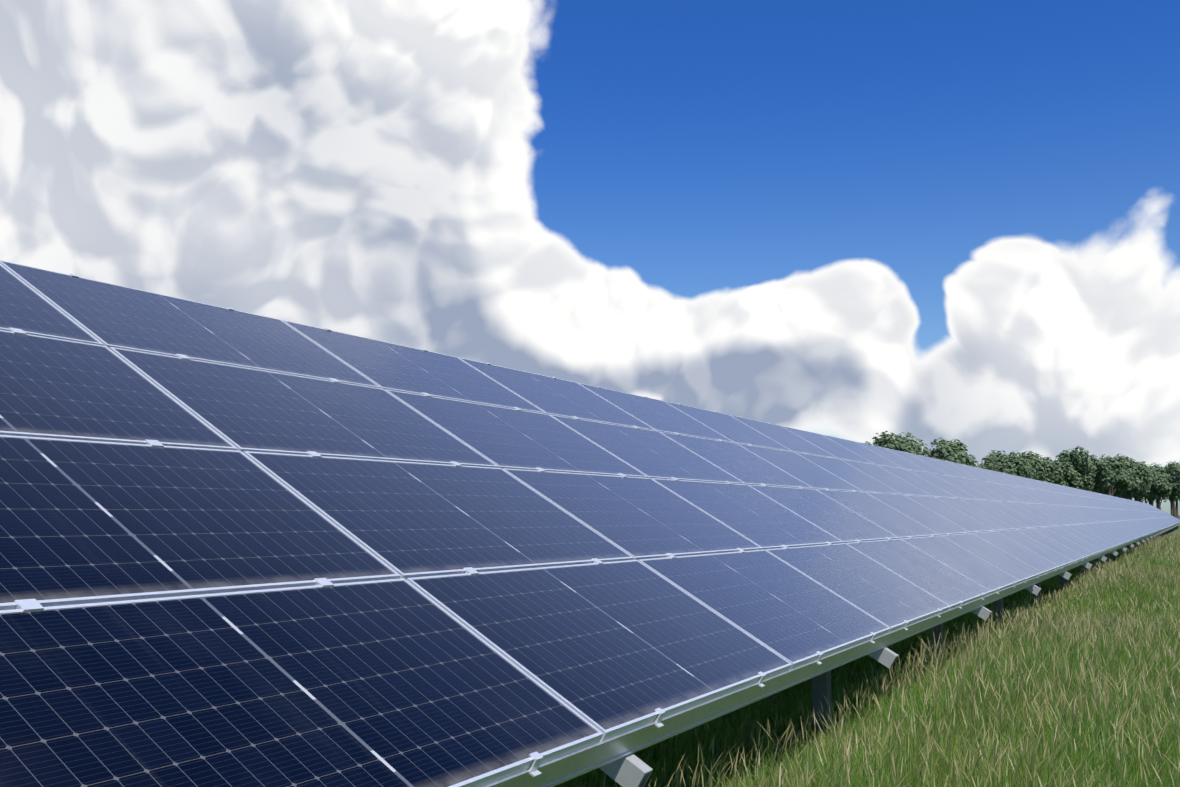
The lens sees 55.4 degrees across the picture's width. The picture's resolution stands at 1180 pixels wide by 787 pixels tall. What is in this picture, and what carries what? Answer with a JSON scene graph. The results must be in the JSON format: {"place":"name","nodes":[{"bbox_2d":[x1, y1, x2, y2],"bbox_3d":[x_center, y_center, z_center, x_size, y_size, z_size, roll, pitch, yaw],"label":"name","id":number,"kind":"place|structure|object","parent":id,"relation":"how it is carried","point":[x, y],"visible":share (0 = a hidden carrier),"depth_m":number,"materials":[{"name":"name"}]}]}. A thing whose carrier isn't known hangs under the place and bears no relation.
{"place":"outdoors","nodes":[
{"label":"outdoors","id":0,"kind":"place"},
{"bbox_2d":[0,0,1179,514],"label":"sky","id":1,"kind":"structure","parent":0,"point":[852,220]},
{"bbox_2d":[554,515,1179,786],"bbox_3d":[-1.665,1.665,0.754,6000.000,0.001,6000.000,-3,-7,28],"label":"ground","id":2,"kind":"structure","parent":0,"point":[775,743],"depth_m":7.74,"materials":[{"name":"green plant"}]},
{"bbox_2d":[0,260,1179,786],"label":"solar array","id":3,"kind":"object","parent":2,"relation":"on","point":[244,550],"visible":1,"depth_m":5.03,"materials":[{"name":"glass"},{"name":"aluminium"},{"name":"galvanised steel"}]},
{"bbox_2d":[872,431,899,449],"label":"tree","id":4,"kind":"object","parent":2,"relation":"on","point":[886,443],"visible":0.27,"depth_m":158.64,"materials":[{"name":"green plant"}]},
{"bbox_2d":[882,437,915,453],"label":"tree","id":5,"kind":"object","parent":2,"relation":"on","point":[909,442],"depth_m":169.27,"materials":[{"name":"green plant"}]},
{"bbox_2d":[889,435,915,453],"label":"tree","id":6,"kind":"object","parent":2,"relation":"on","point":[903,446],"visible":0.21,"depth_m":163.10,"materials":[{"name":"green plant"}]},
{"bbox_2d":[889,431,928,456],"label":"tree","id":7,"kind":"object","parent":2,"relation":"on","point":[918,449],"visible":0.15,"depth_m":172.52,"materials":[{"name":"green plant"}]},
{"bbox_2d":[936,439,959,449],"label":"tree","id":8,"kind":"object","parent":2,"relation":"on","point":[940,441],"visible":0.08,"depth_m":184.66,"materials":[{"name":"green plant"}]},
{"bbox_2d":[934,443,963,463],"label":"tree","id":9,"kind":"object","parent":2,"relation":"on","point":[950,455],"visible":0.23,"depth_m":170.62,"materials":[{"name":"green plant"}]},
{"bbox_2d":[929,437,974,466],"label":"tree","id":10,"kind":"object","parent":2,"relation":"on","point":[934,452],"visible":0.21,"depth_m":173.13,"materials":[{"name":"green plant"}]},
{"bbox_2d":[965,454,977,466],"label":"tree","id":11,"kind":"object","parent":2,"relation":"on","point":[969,461],"visible":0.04,"depth_m":177.16,"materials":[{"name":"green plant"}]},
{"bbox_2d":[977,459,1008,473],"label":"tree","id":12,"kind":"object","parent":2,"relation":"on","point":[990,467],"visible":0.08,"depth_m":183.75,"materials":[{"name":"green plant"}]},
{"bbox_2d":[981,450,1013,466],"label":"tree","id":13,"kind":"object","parent":2,"relation":"on","point":[994,456],"visible":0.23,"depth_m":194.69,"materials":[{"name":"green plant"}]},
{"bbox_2d":[994,456,1017,475],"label":"tree","id":14,"kind":"object","parent":2,"relation":"on","point":[1008,465],"visible":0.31,"depth_m":185.71,"materials":[{"name":"green plant"}]},
{"bbox_2d":[997,452,1031,477],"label":"tree","id":15,"kind":"object","parent":2,"relation":"on","point":[1021,465],"visible":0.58,"depth_m":187.74,"materials":[{"name":"green plant"}]},
{"bbox_2d":[1008,451,1042,461],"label":"tree","id":16,"kind":"object","parent":2,"relation":"on","point":[1031,454],"visible":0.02,"depth_m":208.13,"materials":[{"name":"green plant"}]},
{"bbox_2d":[1025,464,1037,479],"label":"tree","id":17,"kind":"object","parent":2,"relation":"on","point":[1033,473],"visible":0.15,"depth_m":191.09,"materials":[{"name":"green plant"}]},
{"bbox_2d":[1020,452,1046,480],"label":"tree","id":18,"kind":"object","parent":2,"relation":"on","point":[1034,461],"visible":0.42,"depth_m":194.39,"materials":[{"name":"green plant"}]},
{"bbox_2d":[1041,461,1055,482],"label":"tree","id":19,"kind":"object","parent":2,"relation":"on","point":[1049,468],"visible":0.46,"depth_m":197.39,"materials":[{"name":"green plant"}]},
{"bbox_2d":[1042,457,1063,483],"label":"tree","id":20,"kind":"object","parent":2,"relation":"on","point":[1055,479],"visible":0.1,"depth_m":200.88,"materials":[{"name":"green plant"}]},
{"bbox_2d":[1050,467,1068,486],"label":"tree","id":21,"kind":"object","parent":2,"relation":"on","point":[1062,483],"visible":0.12,"depth_m":201.11,"materials":[{"name":"green plant"}]},
{"bbox_2d":[1054,463,1076,484],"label":"tree","id":22,"kind":"object","parent":2,"relation":"on","point":[1069,475],"visible":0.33,"depth_m":205.63,"materials":[{"name":"green plant"}]},
{"bbox_2d":[1053,460,1084,489],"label":"tree","id":23,"kind":"object","parent":2,"relation":"on","point":[1076,483],"visible":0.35,"depth_m":206.53,"materials":[{"name":"green plant"}]},
{"bbox_2d":[1058,446,1092,477],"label":"tree","id":24,"kind":"object","parent":2,"relation":"on","point":[1077,459],"visible":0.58,"depth_m":209.86,"materials":[{"name":"green plant"}]},
{"bbox_2d":[1079,465,1094,490],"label":"tree","id":25,"kind":"object","parent":2,"relation":"on","point":[1087,482],"visible":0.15,"depth_m":215.10,"materials":[{"name":"green plant"}]},
{"bbox_2d":[1083,454,1111,492],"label":"tree","id":26,"kind":"object","parent":2,"relation":"on","point":[1096,463],"visible":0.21,"depth_m":217.29,"materials":[{"name":"green plant"}]},
{"bbox_2d":[1092,476,1104,493],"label":"tree","id":27,"kind":"object","parent":2,"relation":"on","point":[1097,487],"depth_m":221.51,"materials":[{"name":"green plant"}]},
{"bbox_2d":[1092,467,1109,492],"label":"tree","id":28,"kind":"object","parent":2,"relation":"on","point":[1103,482],"visible":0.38,"depth_m":218.38,"materials":[{"name":"green plant"}]},
{"bbox_2d":[1099,457,1123,494],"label":"tree","id":29,"kind":"object","parent":2,"relation":"on","point":[1115,470],"visible":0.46,"depth_m":221.61,"materials":[{"name":"green plant"}]},
{"bbox_2d":[1100,454,1125,495],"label":"tree","id":30,"kind":"object","parent":2,"relation":"on","point":[1117,490],"visible":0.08,"depth_m":227.65,"materials":[{"name":"green plant"}]},
{"bbox_2d":[1107,458,1127,495],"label":"tree","id":31,"kind":"object","parent":2,"relation":"on","point":[1122,479],"visible":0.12,"depth_m":225.99,"materials":[{"name":"green plant"}]},
{"bbox_2d":[1113,457,1136,497],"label":"tree","id":32,"kind":"object","parent":2,"relation":"on","point":[1128,485],"visible":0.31,"depth_m":227.76,"materials":[{"name":"green plant"}]},
{"bbox_2d":[1114,453,1137,498],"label":"tree","id":33,"kind":"object","parent":2,"relation":"on","point":[1131,491],"visible":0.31,"depth_m":232.19,"materials":[{"name":"green plant"}]},
{"bbox_2d":[1127,464,1142,499],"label":"tree","id":34,"kind":"object","parent":2,"relation":"on","point":[1138,488],"visible":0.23,"depth_m":231.27,"materials":[{"name":"green plant"}]},
{"bbox_2d":[1134,462,1150,500],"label":"tree","id":35,"kind":"object","parent":2,"relation":"on","point":[1144,470],"visible":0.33,"depth_m":237.11,"materials":[{"name":"green plant"}]},
{"bbox_2d":[1139,461,1151,501],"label":"tree","id":36,"kind":"object","parent":2,"relation":"on","point":[1149,486],"visible":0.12,"depth_m":246.76,"materials":[{"name":"green plant"}]},
{"bbox_2d":[1134,474,1156,502],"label":"tree","id":37,"kind":"object","parent":2,"relation":"on","point":[1142,498],"visible":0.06,"depth_m":250.25,"materials":[{"name":"green plant"}]},
{"bbox_2d":[1146,466,1161,504],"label":"tree","id":38,"kind":"object","parent":2,"relation":"on","point":[1154,473],"visible":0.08,"depth_m":253.96,"materials":[{"name":"green plant"}]},
{"bbox_2d":[1145,475,1171,509],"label":"tree","id":39,"kind":"object","parent":2,"relation":"on","point":[1159,488],"visible":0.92,"depth_m":246.97,"materials":[{"name":"green plant"}]},
{"bbox_2d":[1150,463,1171,507],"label":"tree","id":40,"kind":"object","parent":2,"relation":"on","point":[1158,472],"visible":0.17,"depth_m":256.15,"materials":[{"name":"green plant"}]},
{"bbox_2d":[1157,467,1170,507],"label":"tree","id":41,"kind":"object","parent":2,"relation":"on","point":[1168,479],"visible":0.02,"depth_m":263.87,"materials":[{"name":"green plant"}]},
{"bbox_2d":[1163,462,1179,517],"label":"tree","id":42,"kind":"object","parent":2,"relation":"on","point":[1174,510],"visible":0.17,"depth_m":266.68,"materials":[{"name":"green plant"}]},
{"bbox_2d":[1163,461,1179,505],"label":"tree","id":43,"kind":"object","parent":2,"relation":"on","point":[1173,464],"visible":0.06,"depth_m":266.71,"materials":[{"name":"green plant"}]},
{"bbox_2d":[1166,473,1179,515],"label":"tree","id":44,"kind":"object","parent":2,"relation":"on","point":[1173,497],"visible":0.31,"depth_m":263.42,"materials":[{"name":"green plant"}]},
{"bbox_2d":[1170,466,1179,497],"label":"tree","id":45,"kind":"object","parent":2,"relation":"on","point":[1176,479],"visible":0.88,"depth_m":258.96,"materials":[{"name":"green plant"}]},
{"bbox_2d":[1175,462,1178,518],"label":"tree","id":46,"kind":"object","parent":2,"relation":"on","point":[1176,508],"visible":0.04,"depth_m":269.01,"materials":[{"name":"green plant"}]}
]}

